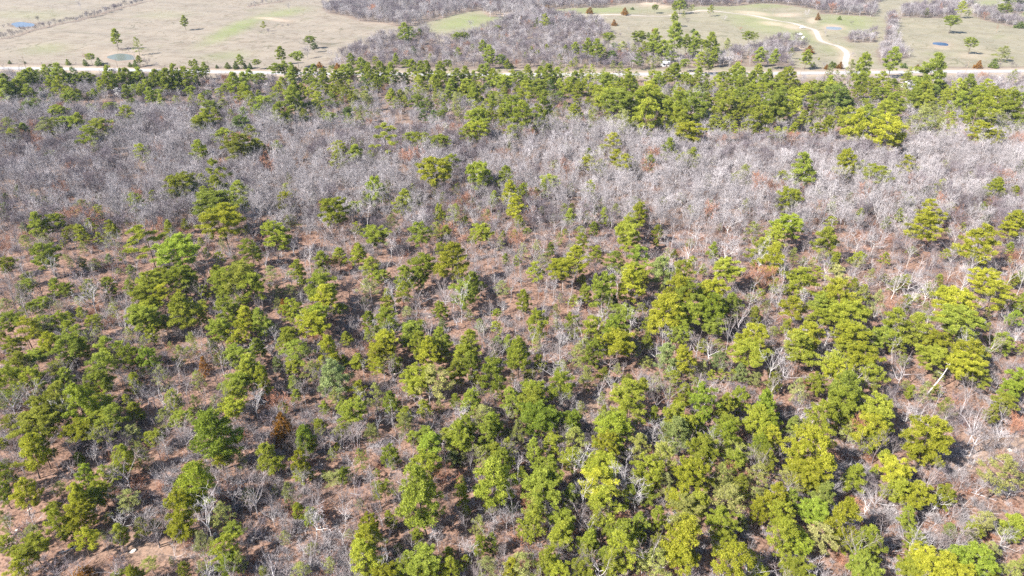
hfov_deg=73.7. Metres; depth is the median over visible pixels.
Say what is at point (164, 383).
bare tree
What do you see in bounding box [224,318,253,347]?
pine tree
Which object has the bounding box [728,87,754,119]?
pine tree
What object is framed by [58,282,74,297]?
young pine
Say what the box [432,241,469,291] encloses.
pine tree
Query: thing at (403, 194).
pine tree
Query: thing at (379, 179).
bare tree
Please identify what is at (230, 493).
bare tree
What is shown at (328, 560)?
young pine
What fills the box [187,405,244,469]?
pine tree
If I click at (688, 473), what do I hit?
pine tree
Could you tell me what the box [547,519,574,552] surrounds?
young pine
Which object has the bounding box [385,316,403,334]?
pine tree
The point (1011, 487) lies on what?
bare tree
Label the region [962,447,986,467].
bare tree
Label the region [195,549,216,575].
bare tree
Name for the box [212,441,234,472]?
young pine
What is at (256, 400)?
bare tree
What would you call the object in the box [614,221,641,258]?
pine tree
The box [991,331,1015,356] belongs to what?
young pine
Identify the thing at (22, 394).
bare tree
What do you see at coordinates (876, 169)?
pine tree
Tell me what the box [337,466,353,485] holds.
young pine
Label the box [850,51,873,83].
pine tree
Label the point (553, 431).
young pine
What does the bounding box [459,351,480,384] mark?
pine tree
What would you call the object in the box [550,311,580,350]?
bare tree
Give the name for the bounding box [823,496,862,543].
pine tree
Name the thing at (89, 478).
young pine
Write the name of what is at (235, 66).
cedar tree
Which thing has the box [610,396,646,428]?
pine tree
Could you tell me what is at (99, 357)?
pine tree
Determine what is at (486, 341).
bare tree
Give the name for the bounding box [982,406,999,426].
young pine
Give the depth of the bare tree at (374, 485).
126.59 m
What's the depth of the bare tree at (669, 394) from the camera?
149.75 m
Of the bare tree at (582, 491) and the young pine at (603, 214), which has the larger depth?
the young pine at (603, 214)
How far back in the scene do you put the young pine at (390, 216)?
237.68 m
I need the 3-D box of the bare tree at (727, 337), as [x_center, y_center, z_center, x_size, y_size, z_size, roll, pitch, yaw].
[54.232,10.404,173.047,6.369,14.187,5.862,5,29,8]
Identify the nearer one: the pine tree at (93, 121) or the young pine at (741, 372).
the young pine at (741, 372)
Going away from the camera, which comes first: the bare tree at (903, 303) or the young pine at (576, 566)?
the young pine at (576, 566)
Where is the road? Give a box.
[0,67,1023,75]
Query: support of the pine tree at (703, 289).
on the ground
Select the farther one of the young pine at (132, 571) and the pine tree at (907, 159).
the pine tree at (907, 159)
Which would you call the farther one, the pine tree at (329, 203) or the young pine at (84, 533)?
the pine tree at (329, 203)
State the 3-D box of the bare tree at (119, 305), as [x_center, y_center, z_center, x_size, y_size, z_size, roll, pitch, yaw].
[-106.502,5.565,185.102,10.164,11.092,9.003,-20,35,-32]
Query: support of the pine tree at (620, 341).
on the ground
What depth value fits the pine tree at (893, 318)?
170.48 m
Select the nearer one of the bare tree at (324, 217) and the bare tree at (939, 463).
the bare tree at (939, 463)
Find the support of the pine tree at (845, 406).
on the ground
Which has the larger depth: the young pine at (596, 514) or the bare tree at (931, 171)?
the bare tree at (931, 171)
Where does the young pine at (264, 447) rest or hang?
on the ground
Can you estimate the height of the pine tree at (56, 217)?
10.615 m
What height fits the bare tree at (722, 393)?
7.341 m
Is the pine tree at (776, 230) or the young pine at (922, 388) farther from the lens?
the pine tree at (776, 230)
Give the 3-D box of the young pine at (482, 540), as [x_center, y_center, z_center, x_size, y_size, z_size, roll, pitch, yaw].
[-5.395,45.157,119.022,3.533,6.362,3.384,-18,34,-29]
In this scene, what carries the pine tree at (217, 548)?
on the ground
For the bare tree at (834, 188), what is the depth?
255.00 m
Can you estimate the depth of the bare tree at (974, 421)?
141.94 m
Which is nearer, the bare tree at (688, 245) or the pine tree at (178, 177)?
the bare tree at (688, 245)
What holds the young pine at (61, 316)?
on the ground
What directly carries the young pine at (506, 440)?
on the ground
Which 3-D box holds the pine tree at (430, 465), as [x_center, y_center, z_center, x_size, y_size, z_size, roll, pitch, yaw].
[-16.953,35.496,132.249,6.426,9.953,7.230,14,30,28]
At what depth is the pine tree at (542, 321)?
174.65 m
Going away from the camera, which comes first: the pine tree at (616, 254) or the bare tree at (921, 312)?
the bare tree at (921, 312)
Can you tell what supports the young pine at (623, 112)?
on the ground
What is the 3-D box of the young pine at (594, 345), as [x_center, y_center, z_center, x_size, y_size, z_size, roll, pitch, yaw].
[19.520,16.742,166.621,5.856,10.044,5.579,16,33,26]
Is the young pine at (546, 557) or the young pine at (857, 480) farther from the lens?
the young pine at (857, 480)
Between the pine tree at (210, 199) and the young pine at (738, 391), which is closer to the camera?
the young pine at (738, 391)
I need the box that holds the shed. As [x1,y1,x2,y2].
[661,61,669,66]
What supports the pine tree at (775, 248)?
on the ground
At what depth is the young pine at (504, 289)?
198.20 m
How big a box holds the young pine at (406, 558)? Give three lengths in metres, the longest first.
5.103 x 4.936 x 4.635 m
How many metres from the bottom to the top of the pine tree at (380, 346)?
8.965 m
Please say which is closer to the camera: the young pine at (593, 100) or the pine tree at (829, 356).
the pine tree at (829, 356)
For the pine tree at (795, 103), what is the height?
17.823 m
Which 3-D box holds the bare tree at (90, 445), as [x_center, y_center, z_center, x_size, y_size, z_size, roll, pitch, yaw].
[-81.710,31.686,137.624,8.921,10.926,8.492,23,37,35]
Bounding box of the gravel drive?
[555,10,849,67]
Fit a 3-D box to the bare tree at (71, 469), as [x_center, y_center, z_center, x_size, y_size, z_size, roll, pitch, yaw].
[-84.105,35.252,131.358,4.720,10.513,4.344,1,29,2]
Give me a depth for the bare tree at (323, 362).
159.82 m
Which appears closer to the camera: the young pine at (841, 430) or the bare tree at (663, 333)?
the young pine at (841, 430)
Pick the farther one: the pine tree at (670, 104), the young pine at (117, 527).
the pine tree at (670, 104)
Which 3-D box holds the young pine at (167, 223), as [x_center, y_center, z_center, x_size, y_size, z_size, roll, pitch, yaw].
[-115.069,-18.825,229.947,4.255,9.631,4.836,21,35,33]
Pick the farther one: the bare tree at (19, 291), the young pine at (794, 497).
the bare tree at (19, 291)
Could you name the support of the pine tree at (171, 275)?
on the ground
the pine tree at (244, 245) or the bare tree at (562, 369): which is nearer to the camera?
the bare tree at (562, 369)
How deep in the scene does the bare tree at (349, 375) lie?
162.23 m
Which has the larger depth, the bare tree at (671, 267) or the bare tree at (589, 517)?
the bare tree at (671, 267)
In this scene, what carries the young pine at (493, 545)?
on the ground
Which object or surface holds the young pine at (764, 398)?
on the ground
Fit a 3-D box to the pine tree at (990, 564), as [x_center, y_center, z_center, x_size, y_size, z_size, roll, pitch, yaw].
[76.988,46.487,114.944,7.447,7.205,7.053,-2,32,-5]
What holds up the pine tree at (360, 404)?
on the ground
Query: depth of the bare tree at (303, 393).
151.71 m
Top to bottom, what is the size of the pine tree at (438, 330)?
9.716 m
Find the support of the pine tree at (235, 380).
on the ground
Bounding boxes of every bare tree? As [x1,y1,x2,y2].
[0,273,21,309]
[0,385,25,417]
[1,524,35,552]
[3,380,37,408]
[4,378,40,408]
[7,285,27,314]
[21,507,43,525]
[30,290,64,319]
[37,473,59,495]
[38,254,56,276]
[47,386,68,422]
[53,454,80,482]
[64,269,91,296]
[68,550,100,571]
[69,316,110,351]
[72,275,98,307]
[77,419,122,455]
[85,443,99,463]
[87,557,121,575]
[98,230,126,258]
[98,447,139,498]
[102,290,135,319]
[106,508,134,525]
[111,308,130,334]
[117,365,152,392]
[129,506,158,517]
[131,506,169,545]
[138,360,180,388]
[138,516,167,549]
[141,435,166,464]
[142,454,176,486]
[147,375,180,405]
[151,467,178,486]
[155,384,178,408]
[156,428,173,459]
[157,539,185,561]
[168,409,204,451]
[173,344,199,367]
[174,155,188,173]
[185,322,205,344]
[190,542,216,558]
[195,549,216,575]
[205,344,228,374]
[216,482,242,513]
[243,518,259,537]
[245,384,264,425]
[245,429,270,456]
[246,189,269,221]
[252,412,284,440]
[254,543,289,575]
[259,548,272,572]
[261,504,289,526]
[267,208,291,231]
[269,393,284,420]
[272,557,294,575]
[277,364,297,378]
[278,264,294,283]
[285,372,310,406]
[288,468,308,493]
[293,537,321,559]
[299,239,313,270]
[299,499,336,538]
[302,46,313,56]
[304,351,333,380]
[304,366,331,397]
[305,471,325,496]
[311,211,338,230]
[316,546,343,571]
[321,414,359,453]
[334,497,352,519]
[335,518,357,543]
[335,519,353,549]
[337,167,361,190]
[338,556,366,573]
[341,370,356,384]
[360,463,382,511]
[360,468,380,479]
[362,172,384,188]
[376,254,392,283]
[376,538,388,569]
[378,320,401,331]
[379,374,395,389]
[379,508,402,532]
[382,276,399,312]
[382,353,403,382]
[383,480,404,518]
[387,234,397,260]
[397,278,439,306]
[401,529,423,551]
[421,285,456,312]
[427,524,440,545]
[444,507,461,525]
[452,400,469,419]
[454,276,470,322]
[461,450,473,470]
[464,204,479,222]
[465,537,481,569]
[470,321,510,351]
[471,515,492,530]
[473,519,496,547]
[477,388,498,410]
[483,2,495,12]
[492,317,510,338]
[496,433,529,471]
[498,506,515,532]
[536,356,567,382]
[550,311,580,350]
[554,326,571,357]
[563,442,589,484]
[566,500,586,516]
[567,500,590,531]
[572,318,588,365]
[572,477,593,510]
[575,507,607,530]
[579,543,629,575]
[588,306,606,326]
[594,293,618,325]
[611,267,621,289]
[611,456,642,498]
[613,470,649,510]
[621,304,640,324]
[621,413,640,446]
[621,525,668,575]
[642,416,674,445]
[645,341,661,362]
[655,370,687,417]
[659,320,672,345]
[661,162,685,190]
[665,258,676,285]
[675,188,694,210]
[676,231,702,258]
[689,247,706,281]
[694,240,706,256]
[694,336,722,367]
[702,421,723,440]
[708,385,732,401]
[710,241,737,264]
[714,208,742,234]
[715,305,739,349]
[717,178,743,218]
[718,191,732,220]
[736,298,757,331]
[738,541,783,575]
[747,441,781,486]
[754,244,767,276]
[759,347,792,380]
[769,334,793,364]
[772,351,812,390]
[778,259,790,288]
[778,471,801,490]
[800,287,809,300]
[808,552,827,575]
[817,324,832,354]
[821,360,876,390]
[823,174,846,202]
[834,433,858,452]
[838,461,861,478]
[839,524,881,571]
[842,412,879,442]
[846,267,875,291]
[853,320,876,352]
[853,424,893,463]
[857,191,889,212]
[859,476,905,509]
[860,483,877,516]
[861,226,891,254]
[866,180,880,204]
[870,302,887,327]
[875,171,890,203]
[876,514,908,547]
[883,269,914,298]
[887,344,926,386]
[891,513,940,554]
[892,293,916,321]
[899,263,926,293]
[902,288,926,307]
[907,156,938,176]
[908,463,942,497]
[909,275,934,303]
[910,253,932,263]
[911,304,932,340]
[915,157,942,181]
[920,456,970,491]
[922,490,953,513]
[945,402,993,446]
[952,260,981,288]
[953,489,983,512]
[954,271,973,290]
[959,409,990,427]
[960,374,982,404]
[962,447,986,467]
[963,410,996,456]
[965,248,992,267]
[976,492,1001,514]
[983,325,1008,356]
[984,370,1007,387]
[986,427,1007,447]
[990,420,1018,439]
[993,521,1023,552]
[1001,477,1018,499]
[1002,362,1023,378]
[1004,258,1023,287]
[1017,263,1023,293]
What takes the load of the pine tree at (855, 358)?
on the ground
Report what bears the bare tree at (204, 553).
on the ground
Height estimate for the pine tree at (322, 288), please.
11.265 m
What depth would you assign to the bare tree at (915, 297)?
191.76 m
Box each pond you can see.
[11,22,34,26]
[107,53,133,60]
[783,47,800,51]
[826,27,841,29]
[933,42,947,45]
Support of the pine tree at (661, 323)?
on the ground
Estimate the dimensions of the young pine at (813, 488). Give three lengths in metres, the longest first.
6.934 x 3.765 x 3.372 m
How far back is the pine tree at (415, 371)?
155.73 m
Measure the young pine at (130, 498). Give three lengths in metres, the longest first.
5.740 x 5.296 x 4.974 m
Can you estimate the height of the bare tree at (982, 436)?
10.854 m
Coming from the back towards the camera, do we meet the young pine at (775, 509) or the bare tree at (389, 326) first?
the bare tree at (389, 326)
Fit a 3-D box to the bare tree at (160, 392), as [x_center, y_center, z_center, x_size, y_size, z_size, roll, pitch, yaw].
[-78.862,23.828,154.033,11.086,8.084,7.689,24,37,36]
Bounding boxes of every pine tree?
[0,309,24,336]
[0,335,26,355]
[0,351,38,374]
[0,363,31,402]
[0,389,23,413]
[4,405,61,442]
[8,476,45,515]
[10,530,50,564]
[11,432,51,478]
[13,315,45,349]
[13,364,47,398]
[27,211,49,243]
[28,242,62,278]
[29,314,56,332]
[36,331,63,358]
[38,380,75,420]
[42,213,68,240]
[48,330,87,371]
[51,366,79,390]
[57,415,99,448]
[63,500,99,537]
[67,324,89,346]
[75,125,98,144]
[82,351,119,391]
[82,369,113,404]
[82,405,116,439]
[87,117,114,142]
[87,389,117,412]
[87,417,120,448]
[92,335,126,370]
[93,402,131,439]
[116,343,142,371]
[122,225,165,267]
[123,304,162,341]
[126,282,164,304]
[127,192,148,212]
[130,299,163,319]
[134,269,164,294]
[134,345,163,374]
[147,265,173,292]
[149,232,200,267]
[152,282,182,309]
[163,171,197,207]
[163,264,198,291]
[163,486,200,529]
[172,460,216,516]
[177,264,198,298]
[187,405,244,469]
[190,108,213,134]
[190,114,219,130]
[192,188,242,234]
[193,202,246,252]
[204,317,231,346]
[205,157,233,185]
[206,267,232,302]
[207,533,239,567]
[212,296,243,332]
[213,395,244,425]
[216,280,239,302]
[216,372,254,395]
[218,132,252,167]
[220,386,248,409]
[222,342,255,366]
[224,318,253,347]
[229,180,253,200]
[234,352,264,385]
[235,271,266,307]
[236,238,265,268]
[236,305,257,333]
[238,360,258,392]
[249,137,269,166]
[259,219,292,259]
[271,101,291,132]
[277,297,302,326]
[278,339,316,371]
[294,309,331,348]
[296,302,328,327]
[303,269,339,299]
[309,283,337,320]
[317,196,351,234]
[335,395,368,427]
[348,242,366,270]
[352,523,388,555]
[358,256,384,285]
[359,224,392,254]
[363,339,396,373]
[364,175,385,211]
[368,122,398,156]
[369,328,398,357]
[370,321,392,337]
[374,306,397,324]
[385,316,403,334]
[391,189,412,221]
[393,264,418,297]
[394,280,412,308]
[399,361,436,397]
[399,375,424,401]
[400,320,422,340]
[405,448,441,482]
[406,221,432,251]
[406,252,435,283]
[407,330,429,363]
[414,156,452,197]
[414,363,455,402]
[416,335,444,364]
[416,430,442,462]
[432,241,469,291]
[432,326,453,357]
[444,153,460,172]
[444,421,477,456]
[447,278,479,313]
[452,343,481,363]
[455,328,480,355]
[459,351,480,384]
[464,119,490,146]
[464,160,493,198]
[469,223,494,250]
[479,356,506,401]
[494,165,514,196]
[499,94,521,122]
[501,179,519,204]
[505,193,527,218]
[505,335,531,377]
[509,100,537,132]
[516,385,555,422]
[517,378,548,399]
[517,399,562,443]
[521,412,544,436]
[527,307,549,344]
[533,94,552,121]
[537,454,559,490]
[545,257,578,289]
[545,506,575,533]
[546,367,575,408]
[557,445,588,476]
[563,244,588,284]
[574,314,606,344]
[578,465,621,508]
[581,449,622,483]
[585,271,617,309]
[586,245,606,265]
[591,429,620,462]
[594,87,616,115]
[596,327,635,366]
[602,314,630,342]
[603,132,621,151]
[603,250,624,280]
[604,518,640,554]
[608,302,637,323]
[608,377,645,417]
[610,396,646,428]
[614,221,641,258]
[616,264,645,305]
[617,215,642,236]
[619,261,650,282]
[626,84,663,116]
[626,201,647,229]
[626,243,656,269]
[630,452,664,496]
[632,97,659,138]
[647,307,677,343]
[649,293,685,338]
[660,90,690,119]
[662,271,696,308]
[662,400,688,423]
[664,492,706,525]
[666,323,692,348]
[669,301,700,339]
[670,455,714,494]
[672,110,695,129]
[672,344,696,377]
[673,121,707,141]
[674,279,704,316]
[676,90,710,122]
[682,147,701,175]
[685,432,719,470]
[687,380,720,419]
[694,292,728,337]
[697,482,746,519]
[698,279,712,303]
[700,275,730,312]
[700,313,728,342]
[704,505,743,541]
[708,418,741,452]
[710,90,741,117]
[712,256,746,294]
[713,413,741,435]
[716,448,749,474]
[722,292,744,327]
[724,338,773,376]
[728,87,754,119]
[733,322,770,350]
[739,98,759,126]
[742,411,771,437]
[743,238,769,265]
[743,462,768,498]
[744,404,777,432]
[745,104,773,133]
[756,409,783,436]
[757,242,785,286]
[759,223,786,254]
[760,89,789,129]
[766,517,803,552]
[769,213,804,247]
[774,186,804,211]
[777,295,809,324]
[777,527,814,556]
[781,451,833,495]
[782,266,820,298]
[782,330,818,374]
[787,88,803,113]
[787,151,816,194]
[787,320,825,351]
[803,93,825,112]
[804,306,831,329]
[804,521,839,556]
[805,291,839,325]
[810,226,840,261]
[810,349,844,378]
[815,277,862,325]
[822,264,851,293]
[822,355,853,385]
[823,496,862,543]
[826,297,872,328]
[827,369,866,406]
[827,385,863,428]
[828,319,873,351]
[831,148,860,186]
[833,105,856,129]
[833,338,860,361]
[839,108,867,140]
[844,548,885,575]
[845,340,886,382]
[846,524,888,562]
[849,410,891,450]
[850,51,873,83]
[851,104,876,126]
[855,362,891,399]
[858,404,894,432]
[860,390,893,419]
[862,112,909,155]
[862,163,894,183]
[872,307,912,353]
[873,98,898,118]
[874,453,916,493]
[878,325,900,351]
[884,91,907,115]
[894,550,928,575]
[896,154,919,182]
[896,311,934,355]
[899,479,936,508]
[903,210,944,252]
[904,86,927,110]
[904,540,957,575]
[910,51,947,88]
[911,92,939,109]
[913,343,949,375]
[914,198,947,228]
[919,328,951,348]
[927,303,986,349]
[928,285,981,331]
[937,544,973,573]
[940,89,965,110]
[940,549,976,575]
[943,337,990,376]
[943,348,987,387]
[947,90,974,117]
[950,222,1001,272]
[951,540,1001,575]
[964,120,997,141]
[964,364,992,393]
[967,90,992,109]
[967,267,1002,300]
[972,279,1016,318]
[975,453,1023,499]
[983,88,1006,122]
[990,391,1020,419]
[996,89,1023,127]
[1000,209,1023,243]
[1001,367,1023,396]
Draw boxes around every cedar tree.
[70,564,97,575]
[82,59,88,65]
[94,57,103,65]
[132,60,138,67]
[199,356,214,376]
[232,61,238,68]
[269,412,296,452]
[277,298,290,316]
[586,7,592,13]
[620,7,628,14]
[802,45,814,52]
[973,60,982,67]
[987,58,998,68]
[1013,21,1023,27]
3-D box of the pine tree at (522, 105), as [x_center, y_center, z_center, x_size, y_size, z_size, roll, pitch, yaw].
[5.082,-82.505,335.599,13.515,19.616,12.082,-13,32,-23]
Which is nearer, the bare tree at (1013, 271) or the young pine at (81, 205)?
the bare tree at (1013, 271)
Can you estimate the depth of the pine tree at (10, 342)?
169.68 m
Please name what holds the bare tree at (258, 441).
on the ground
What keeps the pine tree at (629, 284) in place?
on the ground
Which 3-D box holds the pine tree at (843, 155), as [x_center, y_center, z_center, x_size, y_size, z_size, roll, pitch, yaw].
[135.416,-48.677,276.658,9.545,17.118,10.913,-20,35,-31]
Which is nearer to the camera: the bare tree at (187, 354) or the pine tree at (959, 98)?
the bare tree at (187, 354)
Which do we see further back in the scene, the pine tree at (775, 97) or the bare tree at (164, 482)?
the pine tree at (775, 97)
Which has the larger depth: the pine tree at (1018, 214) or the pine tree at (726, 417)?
the pine tree at (1018, 214)
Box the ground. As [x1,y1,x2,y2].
[0,0,1023,575]
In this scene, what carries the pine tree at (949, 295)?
on the ground
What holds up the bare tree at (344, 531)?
on the ground
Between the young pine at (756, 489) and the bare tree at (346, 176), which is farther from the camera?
the bare tree at (346, 176)
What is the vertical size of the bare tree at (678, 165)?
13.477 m
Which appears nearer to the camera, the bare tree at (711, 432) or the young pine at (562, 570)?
the young pine at (562, 570)
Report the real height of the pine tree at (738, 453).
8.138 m
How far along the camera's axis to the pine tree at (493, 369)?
154.96 m
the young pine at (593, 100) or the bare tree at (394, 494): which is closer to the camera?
the bare tree at (394, 494)
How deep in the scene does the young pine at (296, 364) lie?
163.19 m
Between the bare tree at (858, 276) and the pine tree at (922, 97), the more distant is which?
the pine tree at (922, 97)
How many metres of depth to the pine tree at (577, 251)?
203.07 m
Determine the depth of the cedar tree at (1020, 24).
663.10 m
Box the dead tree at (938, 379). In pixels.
[928,364,949,392]
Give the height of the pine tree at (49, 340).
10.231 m
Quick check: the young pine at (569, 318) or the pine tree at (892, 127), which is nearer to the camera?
the young pine at (569, 318)
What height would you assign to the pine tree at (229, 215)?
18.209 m
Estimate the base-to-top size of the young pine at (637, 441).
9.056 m
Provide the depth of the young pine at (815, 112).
346.91 m
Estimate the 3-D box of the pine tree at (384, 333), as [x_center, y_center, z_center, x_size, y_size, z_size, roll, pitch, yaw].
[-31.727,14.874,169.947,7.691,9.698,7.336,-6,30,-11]
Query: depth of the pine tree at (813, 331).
169.00 m
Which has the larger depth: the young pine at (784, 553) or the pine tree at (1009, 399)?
the pine tree at (1009, 399)
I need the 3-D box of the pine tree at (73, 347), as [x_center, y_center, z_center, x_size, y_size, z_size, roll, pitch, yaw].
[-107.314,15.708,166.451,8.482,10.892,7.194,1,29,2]
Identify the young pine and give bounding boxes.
[0,116,20,139]
[0,413,18,431]
[0,461,19,493]
[0,481,12,508]
[0,510,13,534]
[0,533,18,556]
[0,560,28,575]
[9,548,40,573]
[16,234,36,248]
[17,523,45,546]
[33,436,57,468]
[34,117,64,136]
[41,500,61,516]
[42,508,77,541]
[46,359,69,377]
[47,277,63,298]
[48,310,74,331]
[49,480,67,499]
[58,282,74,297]
[59,523,75,541]
[60,320,76,333]
[62,481,93,521]
[67,527,100,556]
[70,199,93,216]
[73,223,92,246]
[73,337,92,362]
[73,463,98,487]
[78,279,98,303]
[81,487,105,513]
[83,314,104,336]
[87,479,116,507]
[88,329,106,348]
[94,464,121,492]
[99,276,118,299]
[109,443,139,474]
[109,523,129,546]
[115,488,141,513]
[121,423,143,442]
[124,402,146,423]
[124,564,144,575]
[125,372,143,395]
[132,517,153,540]
[138,365,154,376]
[138,555,158,574]
[141,323,160,345]
[141,428,165,447]
[143,317,162,333]
[152,364,174,391]
[154,408,175,429]
[163,219,177,238]
[163,387,185,412]
[164,510,197,543]
[168,406,193,427]
[170,344,191,366]
[176,560,192,575]
[184,331,199,356]
[189,370,207,393]
[189,394,203,414]
[191,530,213,560]
[192,490,210,513]
[194,560,213,575]
[207,393,222,412]
[207,500,236,530]
[212,350,227,366]
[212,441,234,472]
[214,550,241,575]
[217,98,232,110]
[219,519,247,543]
[227,332,242,346]
[230,550,248,575]
[233,296,248,308]
[236,453,248,471]
[241,487,258,506]
[249,337,267,358]
[251,307,274,341]
[251,365,273,400]
[255,441,286,479]
[262,265,279,281]
[279,326,300,347]
[281,481,302,508]
[282,214,302,229]
[282,284,300,298]
[285,358,304,374]
[286,259,306,282]
[286,375,302,390]
[288,447,309,480]
[290,561,311,575]
[292,501,305,519]
[295,424,317,456]
[299,360,318,382]
[301,506,319,527]
[312,418,327,437]
[316,355,326,375]
[317,334,339,368]
[321,469,343,487]
[321,556,335,572]
[326,386,346,408]
[330,422,351,441]
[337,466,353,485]
[346,380,367,399]
[348,353,365,370]
[350,558,370,575]
[353,448,368,473]
[355,278,378,298]
[357,511,379,535]
[361,311,376,329]
[363,423,380,442]
[366,382,385,411]
[366,555,396,575]
[370,478,396,502]
[380,288,394,310]
[380,443,402,470]
[382,390,402,418]
[383,213,399,234]
[383,510,397,531]
[388,354,403,376]
[391,556,412,575]
[395,411,412,441]
[396,406,413,428]
[398,333,416,354]
[398,553,422,575]
[410,266,427,294]
[411,425,433,441]
[416,399,433,418]
[417,554,444,575]
[428,222,440,237]
[430,300,449,318]
[433,203,445,222]
[434,338,453,368]
[437,225,451,242]
[438,427,448,444]
[438,555,463,575]
[444,203,461,227]
[445,359,465,390]
[451,91,464,116]
[453,485,469,508]
[454,414,475,436]
[459,386,481,417]
[467,515,486,536]
[470,535,489,559]
[472,446,488,467]
[474,413,496,455]
[476,555,498,575]
[482,497,498,513]
[485,532,499,555]
[486,411,503,438]
[486,442,505,457]
[488,446,515,470]
[493,280,509,297]
[497,437,518,456]
[499,386,520,421]
[500,556,519,575]
[502,347,517,371]
[506,551,537,575]
[509,419,528,449]
[515,288,532,316]
[516,503,546,545]
[517,182,530,201]
[520,495,547,516]
[526,436,544,466]
[533,353,546,372]
[534,544,556,574]
[540,416,563,434]
[542,432,562,454]
[544,554,570,575]
[547,91,556,105]
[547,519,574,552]
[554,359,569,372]
[557,414,581,431]
[558,426,589,454]
[559,409,583,433]
[560,483,579,510]
[562,311,582,344]
[568,343,585,370]
[571,553,598,575]
[574,527,599,553]
[575,543,596,568]
[578,282,591,306]
[578,365,596,391]
[581,337,605,371]
[582,484,611,508]
[585,508,614,543]
[588,92,601,115]
[594,545,610,567]
[595,409,615,428]
[598,548,623,575]
[599,206,611,227]
[613,108,630,126]
[621,484,636,505]
[625,432,650,460]
[630,528,646,543]
[631,511,650,535]
[635,550,649,567]
[636,486,661,511]
[637,269,649,287]
[637,377,652,393]
[645,406,660,422]
[648,505,666,532]
[650,371,663,392]
[650,532,667,554]
[653,342,680,374]
[654,441,677,481]
[656,472,674,498]
[663,370,681,384]
[663,485,687,514]
[668,539,697,575]
[674,382,694,406]
[678,363,698,377]
[681,414,698,438]
[687,490,710,518]
[689,411,706,437]
[706,350,729,371]
[710,528,738,560]
[713,392,737,419]
[715,433,750,464]
[725,473,749,502]
[730,385,750,418]
[732,363,749,382]
[736,163,754,185]
[741,221,763,240]
[744,306,761,323]
[744,486,764,507]
[745,561,769,575]
[746,432,769,458]
[747,371,765,388]
[748,499,767,528]
[755,440,774,464]
[756,388,779,416]
[756,481,787,522]
[758,448,778,476]
[763,424,785,450]
[765,498,796,534]
[766,371,782,392]
[771,542,795,569]
[774,487,801,514]
[776,463,804,491]
[777,555,815,575]
[782,415,802,439]
[788,377,808,403]
[796,496,829,525]
[803,474,821,498]
[804,371,828,400]
[810,110,820,128]
[815,98,833,121]
[822,65,833,81]
[825,251,841,272]
[829,412,858,438]
[832,529,850,555]
[833,420,855,443]
[839,463,867,493]
[842,59,857,84]
[844,278,858,296]
[850,251,866,268]
[856,284,871,300]
[858,428,882,456]
[860,327,870,344]
[863,328,884,348]
[864,289,885,319]
[878,476,911,505]
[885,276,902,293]
[885,338,906,359]
[894,82,909,98]
[896,505,916,529]
[902,526,928,552]
[903,107,935,132]
[909,440,941,467]
[917,381,936,406]
[920,101,938,118]
[930,483,957,512]
[937,396,957,420]
[941,331,953,348]
[958,367,971,384]
[959,520,984,541]
[970,510,1000,537]
[980,541,1002,557]
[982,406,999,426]
[987,111,1009,123]
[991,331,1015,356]
[992,46,1013,61]
[995,378,1021,399]
[996,513,1023,542]
[1000,560,1023,575]
[1003,309,1023,326]
[1012,292,1023,311]
[1018,271,1023,286]

